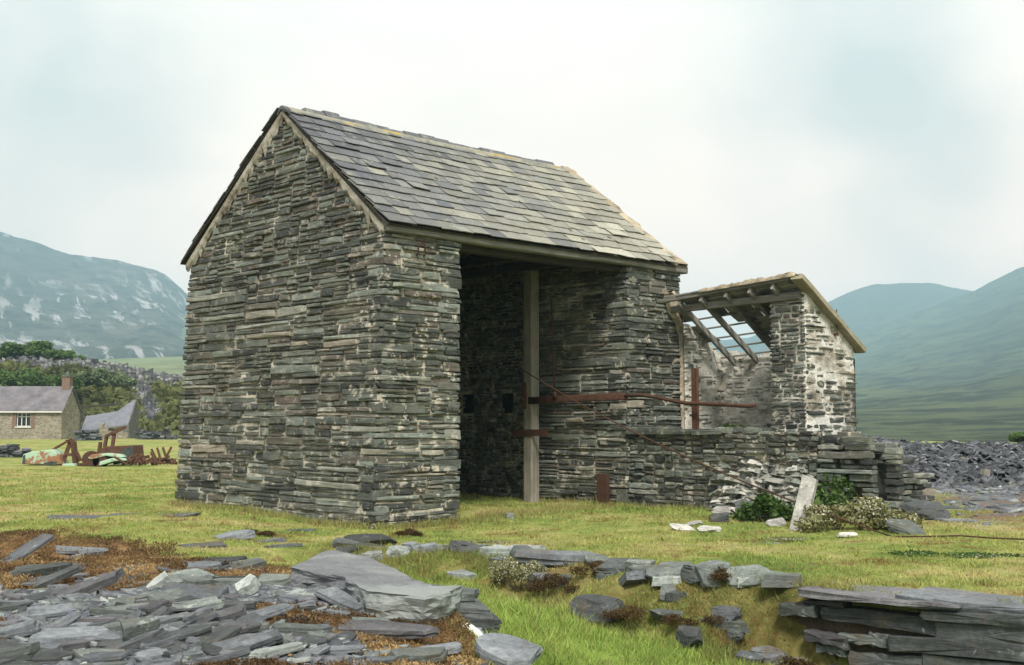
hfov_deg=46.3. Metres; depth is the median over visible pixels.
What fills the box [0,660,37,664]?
slate piece
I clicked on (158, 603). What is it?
slate slab
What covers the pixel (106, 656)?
slate piece
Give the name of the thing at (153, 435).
field wall
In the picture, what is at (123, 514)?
slate slab
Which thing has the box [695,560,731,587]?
stone
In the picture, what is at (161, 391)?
heather cover
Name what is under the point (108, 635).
slate piece
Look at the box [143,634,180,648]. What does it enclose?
slate piece
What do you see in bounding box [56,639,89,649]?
slate piece
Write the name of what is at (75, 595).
slate piece
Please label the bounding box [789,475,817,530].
leaning stone
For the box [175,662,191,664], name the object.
slate piece
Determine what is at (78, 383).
hillside bush
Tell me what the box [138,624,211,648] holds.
slate slab
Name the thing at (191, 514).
slate slab
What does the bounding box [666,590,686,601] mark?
slate slab
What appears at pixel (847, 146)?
sky
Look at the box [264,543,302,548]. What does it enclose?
slate slab
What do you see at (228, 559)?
slate slab
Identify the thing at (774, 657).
slate slab
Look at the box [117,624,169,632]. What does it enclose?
slate piece
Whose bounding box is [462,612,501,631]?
slate slab
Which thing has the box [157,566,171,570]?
slate piece
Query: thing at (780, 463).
loading platform
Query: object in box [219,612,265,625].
slate piece
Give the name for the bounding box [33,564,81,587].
slate slab
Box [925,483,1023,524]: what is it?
slate litter
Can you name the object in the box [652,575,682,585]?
slate slab
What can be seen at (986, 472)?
stump post
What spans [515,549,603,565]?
slate slab
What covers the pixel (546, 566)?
slate slab
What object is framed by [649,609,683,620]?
slate slab
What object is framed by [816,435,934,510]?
ruined wall
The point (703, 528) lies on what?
fallen stone
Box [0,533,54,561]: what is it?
slate slab
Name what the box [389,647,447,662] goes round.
slate slab
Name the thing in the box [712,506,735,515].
fallen stone
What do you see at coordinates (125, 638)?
slate piece
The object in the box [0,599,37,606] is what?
slate piece
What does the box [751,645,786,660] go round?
stone
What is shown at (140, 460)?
scrap iron
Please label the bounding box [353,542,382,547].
slate slab
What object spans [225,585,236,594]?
slate piece
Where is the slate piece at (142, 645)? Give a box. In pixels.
[140,643,160,648]
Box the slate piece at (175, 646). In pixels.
[162,641,192,651]
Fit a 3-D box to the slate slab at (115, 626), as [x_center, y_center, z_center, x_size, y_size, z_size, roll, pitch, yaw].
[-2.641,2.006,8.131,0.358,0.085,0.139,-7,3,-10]
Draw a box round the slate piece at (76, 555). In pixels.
[67,553,85,559]
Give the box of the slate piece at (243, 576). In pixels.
[212,575,259,578]
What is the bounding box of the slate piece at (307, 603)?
[291,600,315,606]
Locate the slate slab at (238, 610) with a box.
[202,603,246,622]
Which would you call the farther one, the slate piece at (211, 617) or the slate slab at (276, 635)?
the slate piece at (211, 617)
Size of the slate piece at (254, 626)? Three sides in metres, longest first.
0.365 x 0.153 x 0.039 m
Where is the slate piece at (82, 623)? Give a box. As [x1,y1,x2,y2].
[68,622,92,625]
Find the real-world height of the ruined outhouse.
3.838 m
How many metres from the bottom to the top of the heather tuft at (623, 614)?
0.180 m
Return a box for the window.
[12,413,34,427]
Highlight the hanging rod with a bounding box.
[551,300,556,397]
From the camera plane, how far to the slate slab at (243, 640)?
7.63 m
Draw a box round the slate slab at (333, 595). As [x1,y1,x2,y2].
[313,586,364,613]
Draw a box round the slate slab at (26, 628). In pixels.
[0,619,40,638]
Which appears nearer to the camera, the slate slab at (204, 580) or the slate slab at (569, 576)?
the slate slab at (204, 580)
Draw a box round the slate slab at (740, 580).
[736,577,748,587]
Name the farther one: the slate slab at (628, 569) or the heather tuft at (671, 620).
the slate slab at (628, 569)
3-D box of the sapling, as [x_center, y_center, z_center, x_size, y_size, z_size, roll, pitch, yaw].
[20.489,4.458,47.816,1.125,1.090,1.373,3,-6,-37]
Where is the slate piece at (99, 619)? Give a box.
[76,616,118,622]
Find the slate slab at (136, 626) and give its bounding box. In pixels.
[120,616,159,635]
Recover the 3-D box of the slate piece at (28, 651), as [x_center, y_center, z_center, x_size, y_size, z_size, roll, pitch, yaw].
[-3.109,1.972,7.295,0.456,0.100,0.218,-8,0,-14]
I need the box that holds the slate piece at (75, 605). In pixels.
[72,603,82,611]
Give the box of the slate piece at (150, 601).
[134,600,179,603]
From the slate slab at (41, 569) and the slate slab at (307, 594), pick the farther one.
the slate slab at (41, 569)
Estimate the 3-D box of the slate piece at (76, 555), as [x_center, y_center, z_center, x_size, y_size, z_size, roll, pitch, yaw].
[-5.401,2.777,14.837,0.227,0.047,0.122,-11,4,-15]
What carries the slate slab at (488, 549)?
on the ground at (764, 634)
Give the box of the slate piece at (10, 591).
[0,589,14,598]
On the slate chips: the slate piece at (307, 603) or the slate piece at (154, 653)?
the slate piece at (154, 653)
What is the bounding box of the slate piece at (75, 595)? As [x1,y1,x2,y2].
[61,593,90,598]
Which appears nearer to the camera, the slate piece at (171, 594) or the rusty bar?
the slate piece at (171, 594)
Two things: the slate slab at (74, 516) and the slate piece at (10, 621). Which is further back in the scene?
the slate slab at (74, 516)
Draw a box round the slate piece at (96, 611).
[89,608,134,615]
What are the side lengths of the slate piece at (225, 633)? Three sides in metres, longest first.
0.515 x 0.344 x 0.057 m
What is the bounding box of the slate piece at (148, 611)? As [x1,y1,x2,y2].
[141,607,179,614]
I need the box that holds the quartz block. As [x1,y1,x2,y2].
[463,623,482,636]
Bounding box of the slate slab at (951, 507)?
[943,505,962,508]
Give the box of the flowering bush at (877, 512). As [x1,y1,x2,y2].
[790,494,925,532]
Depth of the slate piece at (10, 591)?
10.14 m
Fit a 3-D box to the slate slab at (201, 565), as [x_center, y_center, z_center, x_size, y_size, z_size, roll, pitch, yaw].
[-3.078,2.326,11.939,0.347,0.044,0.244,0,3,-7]
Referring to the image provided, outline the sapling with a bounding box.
[1006,431,1023,443]
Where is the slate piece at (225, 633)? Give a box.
[191,625,241,649]
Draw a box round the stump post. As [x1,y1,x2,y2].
[980,469,989,476]
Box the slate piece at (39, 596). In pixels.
[20,590,55,599]
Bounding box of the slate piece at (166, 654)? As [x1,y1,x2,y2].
[161,651,169,656]
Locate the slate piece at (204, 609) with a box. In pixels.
[194,605,211,612]
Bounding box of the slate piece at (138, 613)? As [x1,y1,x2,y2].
[128,610,141,616]
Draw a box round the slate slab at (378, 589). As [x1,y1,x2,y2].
[290,550,462,623]
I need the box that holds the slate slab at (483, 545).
[444,544,488,549]
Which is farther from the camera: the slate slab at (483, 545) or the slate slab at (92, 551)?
the slate slab at (483, 545)
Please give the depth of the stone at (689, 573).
12.47 m
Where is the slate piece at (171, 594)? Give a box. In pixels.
[147,587,182,599]
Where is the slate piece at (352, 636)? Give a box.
[334,630,357,640]
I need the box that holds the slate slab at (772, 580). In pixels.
[761,572,802,587]
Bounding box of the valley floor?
[98,357,186,374]
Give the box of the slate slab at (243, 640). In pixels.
[202,632,275,649]
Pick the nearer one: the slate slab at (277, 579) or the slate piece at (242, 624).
the slate piece at (242, 624)
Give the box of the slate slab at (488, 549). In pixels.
[477,545,545,556]
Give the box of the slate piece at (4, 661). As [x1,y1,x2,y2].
[0,658,16,664]
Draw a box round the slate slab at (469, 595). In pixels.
[426,583,479,603]
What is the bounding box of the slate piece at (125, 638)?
[122,634,140,640]
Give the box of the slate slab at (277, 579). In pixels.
[258,573,291,585]
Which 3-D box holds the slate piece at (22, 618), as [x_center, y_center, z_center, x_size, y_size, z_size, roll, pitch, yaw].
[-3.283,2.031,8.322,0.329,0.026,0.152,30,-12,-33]
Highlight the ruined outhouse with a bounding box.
[79,400,138,438]
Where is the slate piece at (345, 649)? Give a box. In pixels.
[325,644,365,653]
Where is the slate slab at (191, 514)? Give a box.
[156,512,200,516]
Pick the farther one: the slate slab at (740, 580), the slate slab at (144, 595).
the slate slab at (740, 580)
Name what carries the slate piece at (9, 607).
on the slate chips
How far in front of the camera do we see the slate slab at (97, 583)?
10.16 m
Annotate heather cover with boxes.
[0,358,184,431]
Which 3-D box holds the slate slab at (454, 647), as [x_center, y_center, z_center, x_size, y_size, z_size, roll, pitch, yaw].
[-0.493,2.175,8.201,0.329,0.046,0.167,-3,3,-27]
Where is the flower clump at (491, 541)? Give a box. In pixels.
[467,540,517,544]
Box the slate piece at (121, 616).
[99,614,136,621]
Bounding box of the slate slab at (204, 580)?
[183,574,212,584]
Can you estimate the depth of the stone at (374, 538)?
17.04 m
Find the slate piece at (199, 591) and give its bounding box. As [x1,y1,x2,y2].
[161,582,228,598]
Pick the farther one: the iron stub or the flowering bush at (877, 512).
the iron stub
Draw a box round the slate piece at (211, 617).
[195,612,219,623]
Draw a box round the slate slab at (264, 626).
[247,622,268,632]
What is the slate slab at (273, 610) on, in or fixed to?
on the slate chips
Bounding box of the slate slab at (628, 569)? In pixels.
[625,566,650,579]
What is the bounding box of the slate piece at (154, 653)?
[134,649,167,658]
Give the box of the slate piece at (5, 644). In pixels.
[0,640,24,647]
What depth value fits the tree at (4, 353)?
148.15 m
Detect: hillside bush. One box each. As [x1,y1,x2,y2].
[0,367,55,385]
[1,377,60,385]
[41,372,84,389]
[75,367,109,384]
[75,388,106,401]
[92,371,137,385]
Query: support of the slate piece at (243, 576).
on the slate chips
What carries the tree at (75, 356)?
on the quarry bank terrain at (174, 431)
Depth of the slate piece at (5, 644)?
7.57 m
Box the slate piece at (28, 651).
[0,641,41,660]
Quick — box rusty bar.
[528,392,756,407]
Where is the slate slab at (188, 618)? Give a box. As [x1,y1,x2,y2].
[159,612,196,623]
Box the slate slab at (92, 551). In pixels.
[78,550,102,555]
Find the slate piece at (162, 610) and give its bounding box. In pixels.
[147,606,170,616]
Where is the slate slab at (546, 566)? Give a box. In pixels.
[521,562,549,570]
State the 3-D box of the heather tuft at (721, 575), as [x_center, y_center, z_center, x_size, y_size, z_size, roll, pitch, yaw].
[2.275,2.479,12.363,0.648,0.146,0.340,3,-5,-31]
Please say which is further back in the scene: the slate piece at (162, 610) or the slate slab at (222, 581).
the slate slab at (222, 581)
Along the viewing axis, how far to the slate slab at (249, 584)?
10.05 m
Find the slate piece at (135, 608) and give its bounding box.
[126,604,146,610]
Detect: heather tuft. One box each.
[245,528,276,535]
[394,528,424,536]
[522,572,579,592]
[568,560,602,575]
[594,603,651,621]
[659,612,727,626]
[708,565,740,580]
[777,656,819,664]
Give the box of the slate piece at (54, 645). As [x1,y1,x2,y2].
[40,642,62,651]
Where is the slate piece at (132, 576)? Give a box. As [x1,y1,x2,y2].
[122,575,137,584]
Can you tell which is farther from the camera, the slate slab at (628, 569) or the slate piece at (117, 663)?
the slate slab at (628, 569)
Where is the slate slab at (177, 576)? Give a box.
[168,568,218,582]
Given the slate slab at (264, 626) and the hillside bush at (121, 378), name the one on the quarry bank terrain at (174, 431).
the hillside bush at (121, 378)
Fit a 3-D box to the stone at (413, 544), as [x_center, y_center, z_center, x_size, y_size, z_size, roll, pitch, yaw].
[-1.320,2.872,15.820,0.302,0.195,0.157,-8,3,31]
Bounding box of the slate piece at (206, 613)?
[193,609,213,622]
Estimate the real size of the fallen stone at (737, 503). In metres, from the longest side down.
0.647 x 0.460 x 0.112 m
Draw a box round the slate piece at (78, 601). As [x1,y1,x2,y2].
[69,600,88,602]
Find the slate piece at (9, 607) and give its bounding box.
[0,604,17,610]
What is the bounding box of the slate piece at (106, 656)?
[81,651,128,662]
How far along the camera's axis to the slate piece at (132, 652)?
7.46 m
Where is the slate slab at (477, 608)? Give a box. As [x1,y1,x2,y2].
[458,599,492,618]
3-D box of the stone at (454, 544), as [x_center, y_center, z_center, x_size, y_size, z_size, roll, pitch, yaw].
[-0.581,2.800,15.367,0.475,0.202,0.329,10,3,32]
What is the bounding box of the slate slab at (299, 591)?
[285,589,306,594]
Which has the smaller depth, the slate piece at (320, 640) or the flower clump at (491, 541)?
the slate piece at (320, 640)
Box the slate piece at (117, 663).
[81,661,128,664]
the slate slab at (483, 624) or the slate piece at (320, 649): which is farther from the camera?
the slate slab at (483, 624)
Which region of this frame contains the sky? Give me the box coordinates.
[0,0,1023,339]
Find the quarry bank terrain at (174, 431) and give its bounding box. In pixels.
[16,364,183,436]
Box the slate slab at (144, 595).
[134,591,156,599]
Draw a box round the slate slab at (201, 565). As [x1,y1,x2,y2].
[187,561,221,569]
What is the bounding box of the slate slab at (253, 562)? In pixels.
[229,557,267,569]
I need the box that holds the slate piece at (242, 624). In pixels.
[212,620,248,633]
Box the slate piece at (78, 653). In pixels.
[72,649,124,658]
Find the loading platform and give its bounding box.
[626,427,900,510]
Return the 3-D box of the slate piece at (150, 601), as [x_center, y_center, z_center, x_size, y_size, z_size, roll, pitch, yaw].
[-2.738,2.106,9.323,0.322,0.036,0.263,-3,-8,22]
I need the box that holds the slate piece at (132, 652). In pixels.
[125,648,172,654]
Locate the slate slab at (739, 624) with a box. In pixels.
[696,618,749,632]
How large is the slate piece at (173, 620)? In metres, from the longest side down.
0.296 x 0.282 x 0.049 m
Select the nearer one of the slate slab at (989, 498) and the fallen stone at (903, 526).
the fallen stone at (903, 526)
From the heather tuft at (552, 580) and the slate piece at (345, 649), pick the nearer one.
the slate piece at (345, 649)
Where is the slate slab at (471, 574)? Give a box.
[447,569,477,579]
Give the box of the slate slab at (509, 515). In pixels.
[505,513,513,518]
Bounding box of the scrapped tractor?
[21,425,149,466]
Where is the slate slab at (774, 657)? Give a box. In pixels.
[754,652,779,664]
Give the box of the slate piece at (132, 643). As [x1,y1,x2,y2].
[101,628,170,649]
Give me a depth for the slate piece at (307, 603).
9.51 m
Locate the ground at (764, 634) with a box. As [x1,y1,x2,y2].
[0,438,1023,664]
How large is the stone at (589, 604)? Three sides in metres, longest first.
0.603 x 0.441 x 0.271 m
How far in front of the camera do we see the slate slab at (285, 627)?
8.25 m
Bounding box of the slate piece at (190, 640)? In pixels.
[158,627,200,643]
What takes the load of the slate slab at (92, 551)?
on the ground at (764, 634)
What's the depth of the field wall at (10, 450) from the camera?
61.58 m
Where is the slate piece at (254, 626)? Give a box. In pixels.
[247,622,261,632]
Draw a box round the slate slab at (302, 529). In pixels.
[285,528,315,530]
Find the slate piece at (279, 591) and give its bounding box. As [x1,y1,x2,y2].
[275,590,284,596]
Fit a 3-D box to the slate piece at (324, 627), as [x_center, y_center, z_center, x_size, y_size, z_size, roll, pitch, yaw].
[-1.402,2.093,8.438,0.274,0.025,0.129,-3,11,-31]
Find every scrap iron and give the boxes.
[114,453,155,465]
[147,451,177,464]
[150,446,178,464]
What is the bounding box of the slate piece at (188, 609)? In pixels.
[170,607,201,610]
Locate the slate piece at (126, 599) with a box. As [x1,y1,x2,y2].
[104,595,135,604]
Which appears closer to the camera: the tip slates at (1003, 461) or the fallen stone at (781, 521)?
the fallen stone at (781, 521)
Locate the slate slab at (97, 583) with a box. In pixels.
[50,568,125,594]
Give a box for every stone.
[332,537,358,547]
[336,547,361,552]
[343,534,397,544]
[361,550,382,560]
[386,545,409,558]
[401,541,418,551]
[418,542,437,552]
[448,540,482,553]
[509,545,532,558]
[526,572,551,587]
[569,594,623,624]
[585,554,609,564]
[594,558,641,573]
[625,559,655,566]
[658,561,693,566]
[659,584,676,600]
[669,523,695,530]
[674,624,702,648]
[681,564,700,584]
[686,520,701,525]
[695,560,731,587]
[697,525,721,531]
[709,513,728,521]
[711,605,741,620]
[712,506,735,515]
[726,564,772,587]
[726,629,745,642]
[734,499,768,520]
[736,650,764,663]
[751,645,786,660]
[765,517,785,526]
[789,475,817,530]
[837,532,857,536]
[886,518,925,534]
[900,500,950,519]
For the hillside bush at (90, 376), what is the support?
on the quarry bank terrain at (174, 431)
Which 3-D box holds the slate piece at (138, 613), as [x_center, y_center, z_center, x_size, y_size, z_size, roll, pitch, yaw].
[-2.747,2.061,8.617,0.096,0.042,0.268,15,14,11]
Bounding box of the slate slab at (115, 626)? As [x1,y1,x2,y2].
[102,622,120,630]
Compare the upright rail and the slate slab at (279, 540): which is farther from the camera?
the upright rail
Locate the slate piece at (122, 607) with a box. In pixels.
[104,602,148,609]
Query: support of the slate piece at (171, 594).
on the slate chips
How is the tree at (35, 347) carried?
on the quarry rubble
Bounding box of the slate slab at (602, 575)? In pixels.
[595,568,619,579]
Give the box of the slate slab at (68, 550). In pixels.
[54,545,108,553]
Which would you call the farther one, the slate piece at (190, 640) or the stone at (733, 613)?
the stone at (733, 613)
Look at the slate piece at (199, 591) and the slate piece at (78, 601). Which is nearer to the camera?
the slate piece at (78, 601)
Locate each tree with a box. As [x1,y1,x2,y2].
[0,341,28,355]
[0,349,13,356]
[16,340,55,356]
[41,348,75,358]
[58,354,85,360]
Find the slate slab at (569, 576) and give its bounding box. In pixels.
[550,574,571,588]
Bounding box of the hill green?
[853,267,1023,442]
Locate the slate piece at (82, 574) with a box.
[67,573,88,577]
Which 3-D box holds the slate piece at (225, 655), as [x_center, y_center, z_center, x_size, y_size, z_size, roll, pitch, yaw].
[-1.859,2.031,7.532,0.438,0.073,0.344,-5,0,-27]
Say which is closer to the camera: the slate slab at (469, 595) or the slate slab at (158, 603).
the slate slab at (158, 603)
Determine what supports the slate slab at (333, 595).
on the slate chips
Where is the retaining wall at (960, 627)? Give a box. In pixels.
[778,581,1023,664]
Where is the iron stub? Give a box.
[587,474,618,504]
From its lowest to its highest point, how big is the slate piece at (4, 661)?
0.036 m
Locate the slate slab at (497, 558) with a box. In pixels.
[488,554,507,563]
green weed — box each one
[722,423,744,426]
[822,467,857,502]
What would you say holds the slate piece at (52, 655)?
on the slate chips
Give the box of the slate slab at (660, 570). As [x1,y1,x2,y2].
[646,564,682,578]
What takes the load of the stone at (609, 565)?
on the ground at (764, 634)
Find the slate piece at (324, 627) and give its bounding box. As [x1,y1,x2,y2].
[318,624,332,630]
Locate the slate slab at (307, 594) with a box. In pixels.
[300,592,320,598]
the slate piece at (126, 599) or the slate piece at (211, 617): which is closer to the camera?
the slate piece at (211, 617)
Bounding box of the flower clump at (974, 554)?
[882,549,1023,558]
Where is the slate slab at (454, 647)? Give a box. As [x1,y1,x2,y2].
[422,641,461,653]
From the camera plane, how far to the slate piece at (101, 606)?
9.08 m
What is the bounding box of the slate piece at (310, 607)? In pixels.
[298,606,319,609]
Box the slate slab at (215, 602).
[172,596,224,609]
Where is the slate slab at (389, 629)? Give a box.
[335,620,438,639]
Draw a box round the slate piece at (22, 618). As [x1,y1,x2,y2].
[19,615,45,625]
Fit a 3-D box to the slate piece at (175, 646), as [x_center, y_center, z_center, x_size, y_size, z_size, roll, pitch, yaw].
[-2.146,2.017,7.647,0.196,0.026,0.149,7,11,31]
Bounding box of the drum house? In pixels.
[175,105,687,528]
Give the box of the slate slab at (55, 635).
[28,626,114,644]
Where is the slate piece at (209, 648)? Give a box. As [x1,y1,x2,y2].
[201,642,273,655]
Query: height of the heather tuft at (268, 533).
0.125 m
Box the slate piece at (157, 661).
[153,660,169,663]
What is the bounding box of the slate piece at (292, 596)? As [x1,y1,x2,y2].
[277,588,322,600]
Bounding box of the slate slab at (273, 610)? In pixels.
[250,603,294,617]
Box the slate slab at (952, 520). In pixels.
[934,518,979,522]
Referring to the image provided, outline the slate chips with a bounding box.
[0,560,487,664]
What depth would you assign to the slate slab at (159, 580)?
10.38 m
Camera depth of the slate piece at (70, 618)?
8.30 m
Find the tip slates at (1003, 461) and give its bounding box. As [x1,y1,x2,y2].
[861,434,1023,487]
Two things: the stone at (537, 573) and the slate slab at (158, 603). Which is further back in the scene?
the stone at (537, 573)
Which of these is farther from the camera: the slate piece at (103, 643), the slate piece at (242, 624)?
the slate piece at (242, 624)
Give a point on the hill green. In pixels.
(951, 369)
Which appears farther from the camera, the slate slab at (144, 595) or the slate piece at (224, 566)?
the slate piece at (224, 566)
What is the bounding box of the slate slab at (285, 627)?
[273,622,320,633]
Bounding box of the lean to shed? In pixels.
[662,272,866,435]
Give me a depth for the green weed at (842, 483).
20.84 m
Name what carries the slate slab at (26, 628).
on the slate chips
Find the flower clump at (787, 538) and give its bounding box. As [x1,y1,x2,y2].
[759,535,813,540]
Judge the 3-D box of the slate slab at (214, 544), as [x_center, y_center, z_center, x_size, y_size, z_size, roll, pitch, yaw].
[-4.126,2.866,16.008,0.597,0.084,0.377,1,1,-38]
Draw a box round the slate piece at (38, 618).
[20,609,46,620]
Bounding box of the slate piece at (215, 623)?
[187,621,219,626]
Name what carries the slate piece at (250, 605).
on the slate chips
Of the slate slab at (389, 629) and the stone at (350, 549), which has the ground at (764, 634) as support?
the stone at (350, 549)
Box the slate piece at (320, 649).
[304,644,330,655]
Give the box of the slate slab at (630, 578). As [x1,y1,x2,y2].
[618,571,648,586]
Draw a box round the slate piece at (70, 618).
[39,611,80,631]
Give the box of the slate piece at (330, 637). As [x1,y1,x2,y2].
[306,630,333,642]
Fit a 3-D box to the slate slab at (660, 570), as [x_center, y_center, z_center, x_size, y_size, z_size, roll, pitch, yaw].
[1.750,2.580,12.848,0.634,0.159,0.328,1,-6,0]
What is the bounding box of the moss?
[0,527,488,664]
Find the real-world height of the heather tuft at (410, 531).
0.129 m
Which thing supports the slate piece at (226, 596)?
on the slate chips
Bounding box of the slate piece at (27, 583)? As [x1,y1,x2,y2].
[15,582,36,585]
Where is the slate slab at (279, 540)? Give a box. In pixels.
[254,538,287,542]
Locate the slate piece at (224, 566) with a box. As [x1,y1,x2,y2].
[218,564,230,570]
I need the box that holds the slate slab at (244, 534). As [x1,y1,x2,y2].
[213,529,255,539]
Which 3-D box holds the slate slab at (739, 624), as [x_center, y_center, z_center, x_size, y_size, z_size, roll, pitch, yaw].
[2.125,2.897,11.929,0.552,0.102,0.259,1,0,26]
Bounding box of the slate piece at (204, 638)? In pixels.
[199,636,212,643]
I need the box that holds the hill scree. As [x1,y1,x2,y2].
[0,232,189,358]
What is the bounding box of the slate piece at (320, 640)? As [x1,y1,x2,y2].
[291,633,328,645]
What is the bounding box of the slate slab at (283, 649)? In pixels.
[248,642,302,658]
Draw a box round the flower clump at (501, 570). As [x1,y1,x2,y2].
[488,557,550,590]
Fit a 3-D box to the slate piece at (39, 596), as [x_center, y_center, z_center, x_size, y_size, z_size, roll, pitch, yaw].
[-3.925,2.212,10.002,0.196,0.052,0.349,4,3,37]
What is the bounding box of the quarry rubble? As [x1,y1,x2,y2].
[0,355,184,420]
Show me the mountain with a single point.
(863, 309)
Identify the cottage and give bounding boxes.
[0,371,81,438]
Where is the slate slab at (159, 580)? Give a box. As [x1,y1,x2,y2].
[146,571,170,590]
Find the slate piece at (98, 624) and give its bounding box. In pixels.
[44,621,108,629]
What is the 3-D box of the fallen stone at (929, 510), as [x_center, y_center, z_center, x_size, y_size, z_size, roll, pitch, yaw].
[6.818,2.913,19.681,0.783,0.242,0.495,2,9,38]
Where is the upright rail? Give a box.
[691,368,698,429]
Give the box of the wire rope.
[501,356,1023,539]
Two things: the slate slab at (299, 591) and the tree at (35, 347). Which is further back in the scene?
the tree at (35, 347)
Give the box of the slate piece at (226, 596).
[224,593,243,599]
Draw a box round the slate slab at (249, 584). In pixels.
[235,574,260,594]
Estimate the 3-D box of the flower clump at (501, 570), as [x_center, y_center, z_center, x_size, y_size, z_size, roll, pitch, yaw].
[0.128,2.833,13.980,0.827,0.425,0.622,0,-5,0]
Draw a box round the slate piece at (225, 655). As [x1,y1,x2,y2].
[183,647,250,662]
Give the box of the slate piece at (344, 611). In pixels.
[314,608,352,615]
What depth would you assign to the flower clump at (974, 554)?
14.55 m
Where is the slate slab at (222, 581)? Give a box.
[212,578,242,586]
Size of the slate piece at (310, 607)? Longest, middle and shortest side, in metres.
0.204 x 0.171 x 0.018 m
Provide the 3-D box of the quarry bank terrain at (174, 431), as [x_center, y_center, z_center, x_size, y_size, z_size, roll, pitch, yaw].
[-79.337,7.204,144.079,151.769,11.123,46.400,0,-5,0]
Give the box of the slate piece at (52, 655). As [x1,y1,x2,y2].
[29,647,74,661]
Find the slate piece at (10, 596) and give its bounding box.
[0,592,23,599]
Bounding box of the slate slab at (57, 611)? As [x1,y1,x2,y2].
[23,603,74,618]
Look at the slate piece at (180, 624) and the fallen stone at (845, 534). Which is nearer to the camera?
the slate piece at (180, 624)
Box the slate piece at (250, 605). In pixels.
[221,601,256,610]
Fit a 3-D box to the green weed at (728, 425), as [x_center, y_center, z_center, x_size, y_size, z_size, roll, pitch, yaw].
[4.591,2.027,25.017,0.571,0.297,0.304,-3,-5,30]
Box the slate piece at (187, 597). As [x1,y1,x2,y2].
[174,595,197,601]
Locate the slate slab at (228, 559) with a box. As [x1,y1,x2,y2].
[204,556,246,565]
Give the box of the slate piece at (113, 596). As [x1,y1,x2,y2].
[80,595,117,600]
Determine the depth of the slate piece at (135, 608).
8.94 m
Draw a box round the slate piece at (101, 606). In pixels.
[88,605,108,608]
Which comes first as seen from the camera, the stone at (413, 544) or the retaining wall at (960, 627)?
the retaining wall at (960, 627)
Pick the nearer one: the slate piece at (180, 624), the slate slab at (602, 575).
the slate piece at (180, 624)
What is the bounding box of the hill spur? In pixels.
[180,311,188,349]
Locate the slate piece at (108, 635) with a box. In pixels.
[95,630,122,641]
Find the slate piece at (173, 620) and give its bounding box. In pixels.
[159,617,182,623]
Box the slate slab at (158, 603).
[138,598,171,609]
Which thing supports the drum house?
on the ground at (764, 634)
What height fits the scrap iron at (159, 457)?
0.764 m
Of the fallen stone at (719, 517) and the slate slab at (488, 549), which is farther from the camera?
the fallen stone at (719, 517)
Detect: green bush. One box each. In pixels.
[729,491,792,521]
[791,483,850,512]
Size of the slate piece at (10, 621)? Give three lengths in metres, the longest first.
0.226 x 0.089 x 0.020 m
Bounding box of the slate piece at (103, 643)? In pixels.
[97,638,122,647]
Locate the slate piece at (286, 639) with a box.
[278,633,295,644]
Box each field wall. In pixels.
[0,444,31,457]
[74,429,102,440]
[134,427,177,439]
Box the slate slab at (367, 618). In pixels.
[352,617,389,620]
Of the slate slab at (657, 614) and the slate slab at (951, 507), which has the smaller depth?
the slate slab at (657, 614)
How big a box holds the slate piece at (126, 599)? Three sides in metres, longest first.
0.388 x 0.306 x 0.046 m
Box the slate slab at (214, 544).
[178,541,226,547]
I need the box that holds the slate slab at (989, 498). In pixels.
[970,496,1011,500]
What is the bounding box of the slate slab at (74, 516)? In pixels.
[46,515,117,519]
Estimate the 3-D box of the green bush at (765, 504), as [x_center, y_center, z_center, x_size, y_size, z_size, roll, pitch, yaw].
[4.270,2.945,20.154,1.211,0.602,0.838,0,-5,0]
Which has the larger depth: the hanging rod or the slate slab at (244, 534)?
the hanging rod
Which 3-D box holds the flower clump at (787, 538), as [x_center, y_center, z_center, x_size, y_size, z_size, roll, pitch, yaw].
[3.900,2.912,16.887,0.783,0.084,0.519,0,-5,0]
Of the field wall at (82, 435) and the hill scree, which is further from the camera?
the hill scree
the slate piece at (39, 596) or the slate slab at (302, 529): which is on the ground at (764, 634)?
the slate slab at (302, 529)
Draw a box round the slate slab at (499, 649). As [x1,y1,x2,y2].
[474,633,543,664]
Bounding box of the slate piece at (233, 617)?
[223,614,267,620]
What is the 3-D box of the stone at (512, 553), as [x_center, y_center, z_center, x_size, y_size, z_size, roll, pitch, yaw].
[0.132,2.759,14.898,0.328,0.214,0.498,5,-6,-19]
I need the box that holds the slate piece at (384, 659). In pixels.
[366,656,397,663]
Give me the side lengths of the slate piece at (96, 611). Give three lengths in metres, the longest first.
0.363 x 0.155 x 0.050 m
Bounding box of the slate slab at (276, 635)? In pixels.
[229,628,283,650]
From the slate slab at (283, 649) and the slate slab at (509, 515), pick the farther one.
the slate slab at (509, 515)
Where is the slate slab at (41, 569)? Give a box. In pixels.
[11,562,71,577]
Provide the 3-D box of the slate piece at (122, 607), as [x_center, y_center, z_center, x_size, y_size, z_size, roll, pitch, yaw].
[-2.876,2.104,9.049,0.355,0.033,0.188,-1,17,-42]
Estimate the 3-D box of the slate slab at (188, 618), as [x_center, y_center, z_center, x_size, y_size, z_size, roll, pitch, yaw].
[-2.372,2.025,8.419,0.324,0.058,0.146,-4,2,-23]
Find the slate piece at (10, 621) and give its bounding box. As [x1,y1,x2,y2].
[0,616,19,626]
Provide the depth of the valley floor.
652.38 m
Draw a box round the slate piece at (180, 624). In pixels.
[168,621,187,628]
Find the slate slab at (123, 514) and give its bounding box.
[109,513,143,514]
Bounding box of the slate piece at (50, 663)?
[38,658,73,664]
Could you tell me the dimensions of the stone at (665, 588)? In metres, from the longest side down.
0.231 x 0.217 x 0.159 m

